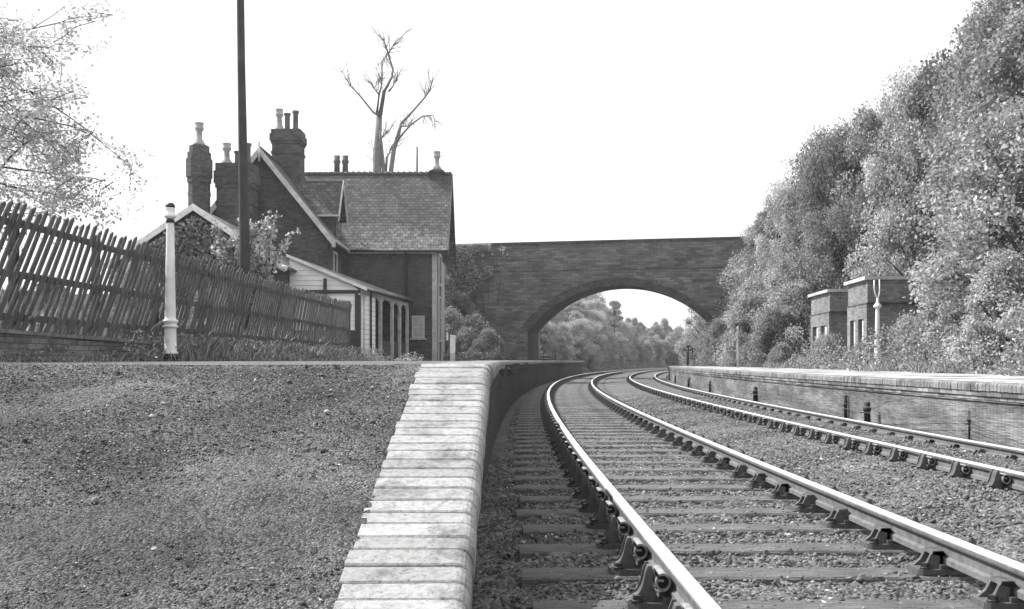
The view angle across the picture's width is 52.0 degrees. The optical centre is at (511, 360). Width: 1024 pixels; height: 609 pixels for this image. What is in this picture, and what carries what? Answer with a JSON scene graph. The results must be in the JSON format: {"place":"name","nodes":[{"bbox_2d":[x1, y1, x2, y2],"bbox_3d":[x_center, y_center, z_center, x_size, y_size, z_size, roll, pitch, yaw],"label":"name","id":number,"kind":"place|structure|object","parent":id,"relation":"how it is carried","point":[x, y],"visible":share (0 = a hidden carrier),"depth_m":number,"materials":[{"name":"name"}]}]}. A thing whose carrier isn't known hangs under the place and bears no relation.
{"place":"outdoors","nodes":[
{"label":"outdoors","id":0,"kind":"place"},
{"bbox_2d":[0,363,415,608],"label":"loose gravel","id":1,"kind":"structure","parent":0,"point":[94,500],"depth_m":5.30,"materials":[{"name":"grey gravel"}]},
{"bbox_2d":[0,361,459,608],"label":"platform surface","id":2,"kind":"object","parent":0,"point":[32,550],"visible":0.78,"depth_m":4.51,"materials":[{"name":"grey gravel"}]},
{"bbox_2d":[162,203,178,358],"bbox_3d":[-5.625,-1.317,17.300,0.260,2.575,0.260,0,0,0],"label":"lamp post","id":3,"kind":"object","parent":2,"relation":"on","point":[170,322],"visible":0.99,"depth_m":17.23,"materials":[{"name":"metal"}]},
{"bbox_2d":[0,329,379,361],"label":"wall","id":4,"kind":"structure","parent":2,"relation":"on","point":[27,339],"depth_m":14.36,"materials":[{"name":"brick"}]},
{"bbox_2d":[0,200,351,351],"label":"paling fence","id":5,"kind":"object","parent":4,"relation":"on","point":[339,315],"visible":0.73,"depth_m":17.11,"materials":[{"name":"wood"}]},
{"bbox_2d":[0,328,393,362],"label":"weeds","id":6,"kind":"object","parent":2,"relation":"on","point":[207,350],"visible":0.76,"depth_m":20.21,"materials":[{"name":"grey plant"}]},
{"bbox_2d":[446,332,455,360],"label":"post","id":7,"kind":"object","parent":2,"relation":"on","point":[451,339],"visible":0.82,"depth_m":47.00,"materials":[{"name":"paint"}]},
{"bbox_2d":[330,20,447,171],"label":"bare tree","id":8,"kind":"object","parent":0,"point":[379,161],"visible":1,"depth_m":77.90,"materials":[{"name":"grey plant"}]},
{"bbox_2d":[0,0,987,333],"label":"sky","id":9,"kind":"structure","parent":0,"point":[564,120],"materials":[{"name":"white"}]},
{"bbox_2d":[73,275,996,416],"bbox_3d":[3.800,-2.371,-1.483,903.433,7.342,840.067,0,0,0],"label":"ground","id":10,"kind":"structure","parent":0,"point":[658,363],"depth_m":115.25,"materials":[{"name":"grey"}]},
{"bbox_2d":[0,0,157,250],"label":"broadleaf tree","id":11,"kind":"object","parent":10,"relation":"on","point":[32,137],"visible":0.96,"depth_m":21.32,"materials":[{"name":"grey plant"}]},
{"bbox_2d":[105,260,177,308],"bbox_3d":[-9.494,-1.434,26.502,2.118,2.407,1.892,0,0,16],"label":"shrub","id":12,"kind":"object","parent":10,"relation":"on","point":[123,280],"visible":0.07,"depth_m":26.31,"materials":[{"name":"grey plant"}]},
{"bbox_2d":[0,283,349,350],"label":"long grass","id":13,"kind":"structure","parent":10,"relation":"on","point":[34,314],"depth_m":18.98,"materials":[{"name":"plant"}]},
{"bbox_2d":[237,0,249,331],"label":"telegraph pole","id":14,"kind":"object","parent":10,"relation":"on","point":[244,250],"visible":0.66,"depth_m":27.11,"materials":[{"name":"black wood"}]},
{"bbox_2d":[101,204,413,360],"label":"station outbuilding","id":15,"kind":"structure","parent":10,"relation":"on","point":[297,273],"depth_m":42.19,"materials":[{"name":"wood"}]},
{"bbox_2d":[107,210,300,330],"bbox_3d":[-11.528,-2.768,39.093,7.620,5.595,1.880,0,0,0],"label":"climbing plant","id":16,"kind":"object","parent":15,"relation":"attached to","point":[219,250],"visible":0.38,"depth_m":39.58,"materials":[{"name":"grey plant"}]},
{"bbox_2d":[186,108,455,360],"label":"station house","id":17,"kind":"structure","parent":10,"relation":"on","point":[393,232],"depth_m":51.98,"materials":[{"name":"brick"}]},
{"bbox_2d":[410,316,425,339],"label":"window","id":18,"kind":"structure","parent":17,"relation":"in","point":[418,322],"depth_m":51.97,"materials":[{"name":"glass"}]},
{"bbox_2d":[329,360,583,608],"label":"platform edge","id":19,"kind":"object","parent":10,"relation":"on","point":[415,545],"visible":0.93,"depth_m":4.51,"materials":[{"name":"stone"}]},
{"bbox_2d":[445,306,473,351],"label":"shrub","id":20,"kind":"object","parent":10,"relation":"on","point":[454,323],"visible":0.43,"depth_m":60.11,"materials":[{"name":"grey plant"}]},
{"bbox_2d":[445,325,475,360],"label":"shrub","id":21,"kind":"object","parent":10,"relation":"on","point":[466,336],"visible":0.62,"depth_m":59.06,"materials":[{"name":"grey plant"}]},
{"bbox_2d":[452,292,478,318],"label":"shrub","id":22,"kind":"object","parent":10,"relation":"on","point":[464,305],"visible":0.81,"depth_m":63.37,"materials":[{"name":"grey plant"}]},
{"bbox_2d":[464,338,493,360],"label":"shrub","id":23,"kind":"object","parent":10,"relation":"on","point":[478,346],"visible":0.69,"depth_m":58.26,"materials":[{"name":"grey plant"}]},
{"bbox_2d":[464,312,495,339],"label":"shrub","id":24,"kind":"object","parent":10,"relation":"on","point":[475,322],"visible":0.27,"depth_m":61.55,"materials":[{"name":"grey plant"}]},
{"bbox_2d":[476,328,511,359],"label":"shrub","id":25,"kind":"object","parent":10,"relation":"on","point":[493,340],"visible":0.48,"depth_m":60.46,"materials":[{"name":"grey plant"}]},
{"bbox_2d":[539,320,557,358],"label":"shrub","id":26,"kind":"object","parent":10,"relation":"on","point":[545,337],"visible":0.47,"depth_m":87.08,"materials":[{"name":"grey plant"}]},
{"bbox_2d":[555,335,573,360],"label":"shrub","id":27,"kind":"object","parent":10,"relation":"on","point":[566,353],"visible":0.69,"depth_m":96.07,"materials":[{"name":"grey plant"}]},
{"bbox_2d":[556,321,580,356],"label":"shrub","id":28,"kind":"object","parent":10,"relation":"on","point":[563,330],"visible":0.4,"depth_m":99.65,"materials":[{"name":"grey plant"}]},
{"bbox_2d":[443,267,706,371],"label":"ground cover","id":29,"kind":"object","parent":10,"relation":"on","point":[467,356],"visible":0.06,"depth_m":63.81,"materials":[{"name":"grey plant"}]},
{"bbox_2d":[566,317,598,363],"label":"shrub","id":30,"kind":"object","parent":10,"relation":"on","point":[581,339],"visible":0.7,"depth_m":104.50,"materials":[{"name":"grey plant"}]},
{"bbox_2d":[573,318,607,367],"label":"shrub","id":31,"kind":"object","parent":10,"relation":"on","point":[596,339],"visible":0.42,"depth_m":110.47,"materials":[{"name":"grey plant"}]},
{"bbox_2d":[584,309,606,335],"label":"shrub","id":32,"kind":"object","parent":10,"relation":"on","point":[594,315],"visible":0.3,"depth_m":128.16,"materials":[{"name":"grey plant"}]},
{"bbox_2d":[446,236,768,360],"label":"road bridge","id":33,"kind":"structure","parent":10,"relation":"on","point":[542,284],"depth_m":64.37,"materials":[{"name":"brick"}]},
{"bbox_2d":[445,243,507,311],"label":"creeper","id":34,"kind":"object","parent":33,"relation":"attached to","point":[470,252],"visible":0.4,"depth_m":65.58,"materials":[{"name":"grey plant"}]},
{"bbox_2d":[601,330,619,359],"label":"shrub","id":35,"kind":"object","parent":10,"relation":"on","point":[612,338],"visible":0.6,"depth_m":127.01,"materials":[{"name":"grey plant"}]},
{"bbox_2d":[604,299,623,332],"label":"broadleaf tree","id":36,"kind":"object","parent":10,"relation":"on","point":[614,309],"visible":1,"depth_m":111.77,"materials":[{"name":"grey plant"}]},
{"bbox_2d":[611,332,629,361],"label":"shrub","id":37,"kind":"object","parent":10,"relation":"on","point":[622,340],"visible":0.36,"depth_m":132.03,"materials":[{"name":"grey plant"}]},
{"bbox_2d":[673,307,713,364],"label":"shrub","id":38,"kind":"object","parent":10,"relation":"on","point":[702,324],"visible":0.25,"depth_m":75.87,"materials":[{"name":"grey plant"}]},
{"bbox_2d":[696,338,729,365],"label":"shrub","id":39,"kind":"object","parent":10,"relation":"on","point":[709,354],"visible":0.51,"depth_m":56.34,"materials":[{"name":"grey plant"}]},
{"bbox_2d":[472,370,1023,608],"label":"ballast bed","id":40,"kind":"object","parent":10,"relation":"on","point":[486,586],"visible":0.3,"depth_m":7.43,"materials":[{"name":"grey gravel"}]},
{"bbox_2d":[518,406,654,416],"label":"sleeper","id":41,"kind":"object","parent":40,"relation":"on","point":[623,412],"visible":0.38,"depth_m":20.68,"materials":[{"name":"wood"}]},
{"bbox_2d":[517,408,660,419],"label":"sleeper","id":42,"kind":"object","parent":40,"relation":"on","point":[626,414],"visible":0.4,"depth_m":19.97,"materials":[{"name":"wood"}]},
{"bbox_2d":[519,410,666,421],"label":"sleeper","id":43,"kind":"object","parent":40,"relation":"on","point":[630,417],"visible":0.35,"depth_m":19.20,"materials":[{"name":"wood"}]},
{"bbox_2d":[516,411,671,424],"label":"sleeper","id":44,"kind":"object","parent":40,"relation":"on","point":[633,419],"visible":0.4,"depth_m":18.45,"materials":[{"name":"wood"}]},
{"bbox_2d":[518,413,677,426],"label":"sleeper","id":45,"kind":"object","parent":40,"relation":"on","point":[638,421],"visible":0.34,"depth_m":17.76,"materials":[{"name":"wood"}]},
{"bbox_2d":[515,416,681,429],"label":"sleeper","id":46,"kind":"object","parent":40,"relation":"on","point":[643,424],"visible":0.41,"depth_m":17.01,"materials":[{"name":"wood"}]},
{"bbox_2d":[515,418,690,433],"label":"sleeper","id":47,"kind":"object","parent":40,"relation":"on","point":[648,427],"visible":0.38,"depth_m":16.28,"materials":[{"name":"wood"}]},
{"bbox_2d":[517,421,699,436],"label":"sleeper","id":48,"kind":"object","parent":40,"relation":"on","point":[654,430],"visible":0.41,"depth_m":15.56,"materials":[{"name":"wood"}]},
{"bbox_2d":[514,424,707,440],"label":"sleeper","id":49,"kind":"object","parent":40,"relation":"on","point":[661,433],"visible":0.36,"depth_m":14.84,"materials":[{"name":"wood"}]},
{"bbox_2d":[515,363,720,608],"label":"rail","id":50,"kind":"object","parent":40,"relation":"on","point":[686,587],"visible":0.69,"depth_m":5.33,"materials":[{"name":"metal"}]},
{"bbox_2d":[517,427,718,444],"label":"sleeper","id":51,"kind":"object","parent":40,"relation":"on","point":[669,438],"visible":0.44,"depth_m":14.08,"materials":[{"name":"wood"}]},
{"bbox_2d":[514,431,724,448],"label":"sleeper","id":52,"kind":"object","parent":40,"relation":"on","point":[677,442],"visible":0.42,"depth_m":13.35,"materials":[{"name":"wood"}]},
{"bbox_2d":[514,435,739,454],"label":"sleeper","id":53,"kind":"object","parent":40,"relation":"on","point":[686,445],"visible":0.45,"depth_m":12.63,"materials":[{"name":"wood"}]},
{"bbox_2d":[517,439,756,459],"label":"sleeper","id":54,"kind":"object","parent":40,"relation":"on","point":[696,451],"visible":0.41,"depth_m":11.89,"materials":[{"name":"wood"}]},
{"bbox_2d":[514,444,773,466],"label":"sleeper","id":55,"kind":"object","parent":40,"relation":"on","point":[708,458],"visible":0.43,"depth_m":11.15,"materials":[{"name":"wood"}]},
{"bbox_2d":[517,450,790,473],"bbox_3d":[1.407,1.050,10.506,2.706,0.315,0.266,0,0,-1],"label":"sleeper","id":56,"kind":"object","parent":40,"relation":"on","point":[722,464],"visible":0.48,"depth_m":10.43,"materials":[{"name":"wood"}]},
{"bbox_2d":[515,457,809,483],"bbox_3d":[1.376,1.050,9.745,2.703,0.315,0.264,0,0,1],"label":"sleeper","id":57,"kind":"object","parent":40,"relation":"on","point":[739,473],"visible":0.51,"depth_m":9.66,"materials":[{"name":"wood"}]},
{"bbox_2d":[515,464,828,494],"bbox_3d":[1.389,1.050,9.028,2.725,0.315,0.264,0,0,0],"label":"sleeper","id":58,"kind":"object","parent":40,"relation":"on","point":[756,481],"visible":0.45,"depth_m":8.95,"materials":[{"name":"wood"}]},
{"bbox_2d":[520,473,861,507],"bbox_3d":[1.420,1.050,8.283,2.710,0.315,0.265,0,0,1],"label":"sleeper","id":59,"kind":"object","parent":40,"relation":"on","point":[779,492],"visible":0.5,"depth_m":8.21,"materials":[{"name":"wood"}]},
{"bbox_2d":[516,484,902,519],"bbox_3d":[1.401,1.050,7.565,2.746,0.315,0.266,0,0,-1],"label":"sleeper","id":60,"kind":"object","parent":40,"relation":"on","point":[805,504],"visible":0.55,"depth_m":7.49,"materials":[{"name":"wood"}]},
{"bbox_2d":[522,497,944,536],"bbox_3d":[1.421,1.050,6.836,2.706,0.315,0.266,0,0,-1],"label":"sleeper","id":61,"kind":"object","parent":40,"relation":"on","point":[836,518],"visible":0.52,"depth_m":6.76,"materials":[{"name":"wood"}]},
{"bbox_2d":[521,534,977,587],"bbox_3d":[1.412,1.050,5.363,2.725,0.315,0.264,0,0,0],"label":"sleeper","id":62,"kind":"object","parent":40,"relation":"on","point":[928,565],"visible":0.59,"depth_m":5.30,"materials":[{"name":"wood"}]},
{"bbox_2d":[519,514,994,560],"bbox_3d":[1.394,1.050,6.091,2.703,0.315,0.264,0,0,0],"label":"sleeper","id":63,"kind":"object","parent":40,"relation":"on","point":[877,540],"visible":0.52,"depth_m":6.02,"materials":[{"name":"wood"}]},
{"bbox_2d":[499,364,1023,490],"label":"rail","id":64,"kind":"object","parent":40,"relation":"on","point":[980,471],"visible":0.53,"depth_m":10.69,"materials":[{"name":"metal"}]},
{"bbox_2d":[505,364,1023,599],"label":"rail","id":65,"kind":"object","parent":40,"relation":"on","point":[976,562],"visible":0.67,"depth_m":6.25,"materials":[{"name":"metal"}]},
{"bbox_2d":[511,363,1023,460],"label":"rail","id":66,"kind":"object","parent":40,"relation":"on","point":[989,448],"visible":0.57,"depth_m":15.33,"materials":[{"name":"metal"}]},
{"bbox_2d":[532,561,1023,608],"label":"sleeper","id":67,"kind":"object","parent":40,"relation":"on","point":[997,592],"visible":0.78,"depth_m":4.61,"materials":[{"name":"wood"}]},
{"bbox_2d":[884,447,905,461],"bbox_3d":[4.757,1.087,10.848,2.725,0.315,0.264,3,0,-1],"label":"chair","id":68,"kind":"object","parent":40,"relation":"on","point":[895,454],"visible":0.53,"depth_m":10.78,"materials":[{"name":"metal"}]},
{"bbox_2d":[839,436,997,454],"bbox_3d":[4.779,1.088,12.348,2.706,0.315,0.266,3,0,-1],"label":"chair","id":69,"kind":"object","parent":40,"relation":"on","point":[849,442],"visible":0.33,"depth_m":12.29,"materials":[{"name":"metal"}]},
{"bbox_2d":[911,453,937,470],"bbox_3d":[4.785,1.088,10.090,2.710,0.315,0.265,3,0,0],"label":"chair","id":70,"kind":"object","parent":40,"relation":"on","point":[923,461],"visible":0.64,"depth_m":10.03,"materials":[{"name":"metal"}]},
{"bbox_2d":[860,441,1017,459],"bbox_3d":[4.746,1.086,11.584,2.703,0.315,0.264,3,0,0],"label":"chair","id":71,"kind":"object","parent":40,"relation":"on","point":[870,447],"visible":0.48,"depth_m":11.54,"materials":[{"name":"metal"}]},
{"bbox_2d":[943,461,972,478],"bbox_3d":[4.764,1.087,9.336,2.746,0.315,0.266,3,0,0],"label":"chair","id":72,"kind":"object","parent":40,"relation":"on","point":[956,469],"visible":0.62,"depth_m":9.28,"materials":[{"name":"metal"}]},
{"bbox_2d":[981,469,1011,490],"bbox_3d":[4.782,1.088,8.582,2.706,0.315,0.266,3,0,0],"label":"chair","id":73,"kind":"object","parent":40,"relation":"on","point":[995,479],"visible":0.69,"depth_m":8.53,"materials":[{"name":"metal"}]},
{"bbox_2d":[723,271,788,337],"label":"shrub","id":74,"kind":"object","parent":10,"relation":"on","point":[747,285],"visible":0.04,"depth_m":54.16,"materials":[{"name":"grey plant"}]},
{"bbox_2d":[737,200,802,316],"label":"broadleaf tree","id":75,"kind":"object","parent":10,"relation":"on","point":[758,221],"visible":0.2,"depth_m":57.11,"materials":[{"name":"grey plant"}]},
{"bbox_2d":[763,340,794,367],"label":"shrub","id":76,"kind":"object","parent":10,"relation":"on","point":[781,352],"visible":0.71,"depth_m":45.32,"materials":[{"name":"grey plant"}]},
{"bbox_2d":[745,172,817,309],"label":"broadleaf tree","id":77,"kind":"object","parent":10,"relation":"on","point":[774,257],"visible":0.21,"depth_m":54.27,"materials":[{"name":"grey plant"}]},
{"bbox_2d":[748,262,828,355],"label":"shrub","id":78,"kind":"object","parent":10,"relation":"on","point":[787,292],"visible":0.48,"depth_m":48.81,"materials":[{"name":"grey plant"}]},
{"bbox_2d":[779,144,868,319],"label":"broadleaf tree","id":79,"kind":"object","parent":10,"relation":"on","point":[793,205],"visible":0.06,"depth_m":51.54,"materials":[{"name":"grey plant"}]},
{"bbox_2d":[809,333,846,366],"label":"shrub","id":80,"kind":"object","parent":10,"relation":"on","point":[835,338],"visible":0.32,"depth_m":40.25,"materials":[{"name":"grey plant"}]},
{"bbox_2d":[774,121,890,347],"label":"broadleaf tree","id":81,"kind":"object","parent":10,"relation":"on","point":[810,188],"visible":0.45,"depth_m":48.81,"materials":[{"name":"grey plant"}]},
{"bbox_2d":[667,366,1023,448],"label":"platform edge","id":82,"kind":"object","parent":10,"relation":"on","point":[984,401],"visible":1,"depth_m":17.48,"materials":[{"name":"brick"}]},
{"bbox_2d":[799,101,905,313],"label":"broadleaf tree","id":83,"kind":"object","parent":10,"relation":"on","point":[858,148],"visible":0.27,"depth_m":47.92,"materials":[{"name":"grey plant"}]},
{"bbox_2d":[740,305,1023,375],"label":"undergrowth","id":84,"kind":"object","parent":10,"relation":"on","point":[889,363],"visible":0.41,"depth_m":32.31,"materials":[{"name":"grey plant"}]},
{"bbox_2d":[842,57,944,279],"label":"broadleaf tree","id":85,"kind":"object","parent":10,"relation":"on","point":[887,218],"visible":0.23,"depth_m":41.52,"materials":[{"name":"grey plant"}]},
{"bbox_2d":[861,67,941,275],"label":"broadleaf tree","id":86,"kind":"object","parent":10,"relation":"on","point":[880,247],"visible":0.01,"depth_m":45.17,"materials":[{"name":"grey plant"}]},
{"bbox_2d":[889,313,924,356],"bbox_3d":[13.548,-0.491,35.623,1.981,2.392,1.916,0,0,-20],"label":"shrub","id":87,"kind":"object","parent":10,"relation":"on","point":[906,318],"visible":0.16,"depth_m":35.56,"materials":[{"name":"grey plant"}]},
{"bbox_2d":[870,41,960,275],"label":"broadleaf tree","id":88,"kind":"object","parent":10,"relation":"on","point":[929,68],"visible":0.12,"depth_m":40.27,"materials":[{"name":"grey plant"}]},
{"bbox_2d":[898,257,958,361],"bbox_3d":[13.455,-1.167,31.470,3.353,4.082,4.053,0,0,29],"label":"shrub","id":89,"kind":"object","parent":10,"relation":"on","point":[911,341],"visible":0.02,"depth_m":31.50,"materials":[{"name":"grey plant"}]},
{"bbox_2d":[909,11,976,258],"bbox_3d":[18.452,-7.107,37.226,7.147,13.063,7.878,0,0,-44],"label":"broadleaf tree","id":90,"kind":"object","parent":10,"relation":"on","point":[922,145],"visible":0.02,"depth_m":38.36,"materials":[{"name":"grey plant"}]},
{"bbox_2d":[920,44,986,263],"bbox_3d":[16.891,-6.000,35.528,5.989,12.836,5.894,0,0,-12],"label":"broadleaf tree","id":91,"kind":"object","parent":10,"relation":"on","point":[959,63],"visible":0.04,"depth_m":35.77,"materials":[{"name":"grey plant"}]},
{"bbox_2d":[902,82,1023,368],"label":"broadleaf tree","id":92,"kind":"object","parent":10,"relation":"on","point":[949,273],"visible":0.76,"depth_m":26.56,"materials":[{"name":"grey plant"}]},
{"bbox_2d":[922,1,1023,256],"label":"broadleaf tree","id":93,"kind":"object","parent":10,"relation":"on","point":[1003,60],"visible":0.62,"depth_m":27.96,"materials":[{"name":"grey plant"}]},
{"bbox_2d":[923,0,1023,262],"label":"broadleaf tree","id":94,"kind":"object","parent":10,"relation":"on","point":[987,22],"visible":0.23,"depth_m":30.19,"materials":[{"name":"grey plant"}]},
{"bbox_2d":[926,1,1021,254],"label":"broadleaf tree","id":95,"kind":"object","parent":10,"relation":"on","point":[954,93],"visible":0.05,"depth_m":32.70,"materials":[{"name":"grey plant"}]},
{"bbox_2d":[994,319,1023,375],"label":"shrub","id":96,"kind":"object","parent":10,"relation":"on","point":[1021,356],"visible":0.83,"depth_m":20.31,"materials":[{"name":"grey plant"}]},
{"bbox_2d":[679,366,1023,382],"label":"platform paving","id":97,"kind":"structure","parent":0,"point":[987,377],"depth_m":22.69,"materials":[{"name":"white concrete"}]},
{"bbox_2d":[689,316,729,365],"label":"shrub","id":98,"kind":"object","parent":97,"relation":"on","point":[716,328],"visible":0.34,"depth_m":60.21,"materials":[{"name":"grey plant"}]},
{"bbox_2d":[711,288,765,366],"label":"shrub","id":99,"kind":"object","parent":97,"relation":"on","point":[741,310],"visible":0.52,"depth_m":52.63,"materials":[{"name":"grey plant"}]},
{"bbox_2d":[711,248,772,330],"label":"shrub","id":100,"kind":"object","parent":97,"relation":"on","point":[735,270],"visible":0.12,"depth_m":60.88,"materials":[{"name":"grey plant"}]},
{"bbox_2d":[733,304,802,366],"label":"shrub","id":101,"kind":"object","parent":97,"relation":"on","point":[767,326],"visible":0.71,"depth_m":48.66,"materials":[{"name":"grey plant"}]},
{"bbox_2d":[808,289,847,354],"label":"brick hut","id":102,"kind":"object","parent":97,"relation":"on","point":[828,315],"visible":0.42,"depth_m":43.64,"materials":[{"name":"brick"}]},
{"bbox_2d":[873,279,881,364],"bbox_3d":[11.830,-1.164,34.000,0.270,2.948,0.270,0,0,0],"label":"lamp post","id":103,"kind":"object","parent":97,"relation":"on","point":[877,305],"visible":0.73,"depth_m":33.94,"materials":[{"name":"grey metal"}]},
{"bbox_2d":[844,276,933,356],"bbox_3d":[15.316,-1.340,38.183,5.680,3.280,3.010,0,0,4],"label":"brick hut","id":104,"kind":"object","parent":97,"relation":"on","point":[861,309],"visible":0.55,"depth_m":37.00,"materials":[{"name":"brick"}]},
{"bbox_2d":[913,235,1010,359],"bbox_3d":[13.106,-1.499,29.490,3.439,4.377,3.850,0,0,7],"label":"shrub","id":105,"kind":"object","parent":97,"relation":"on","point":[953,320],"visible":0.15,"depth_m":29.13,"materials":[{"name":"grey plant"}]},
{"bbox_2d":[936,244,1023,373],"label":"shrub","id":106,"kind":"object","parent":97,"relation":"on","point":[999,282],"visible":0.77,"depth_m":24.49,"materials":[{"name":"grey plant"}]},
{"bbox_2d":[987,292,1023,367],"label":"shrub","id":107,"kind":"object","parent":97,"relation":"on","point":[1015,317],"visible":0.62,"depth_m":23.08,"materials":[{"name":"grey plant"}]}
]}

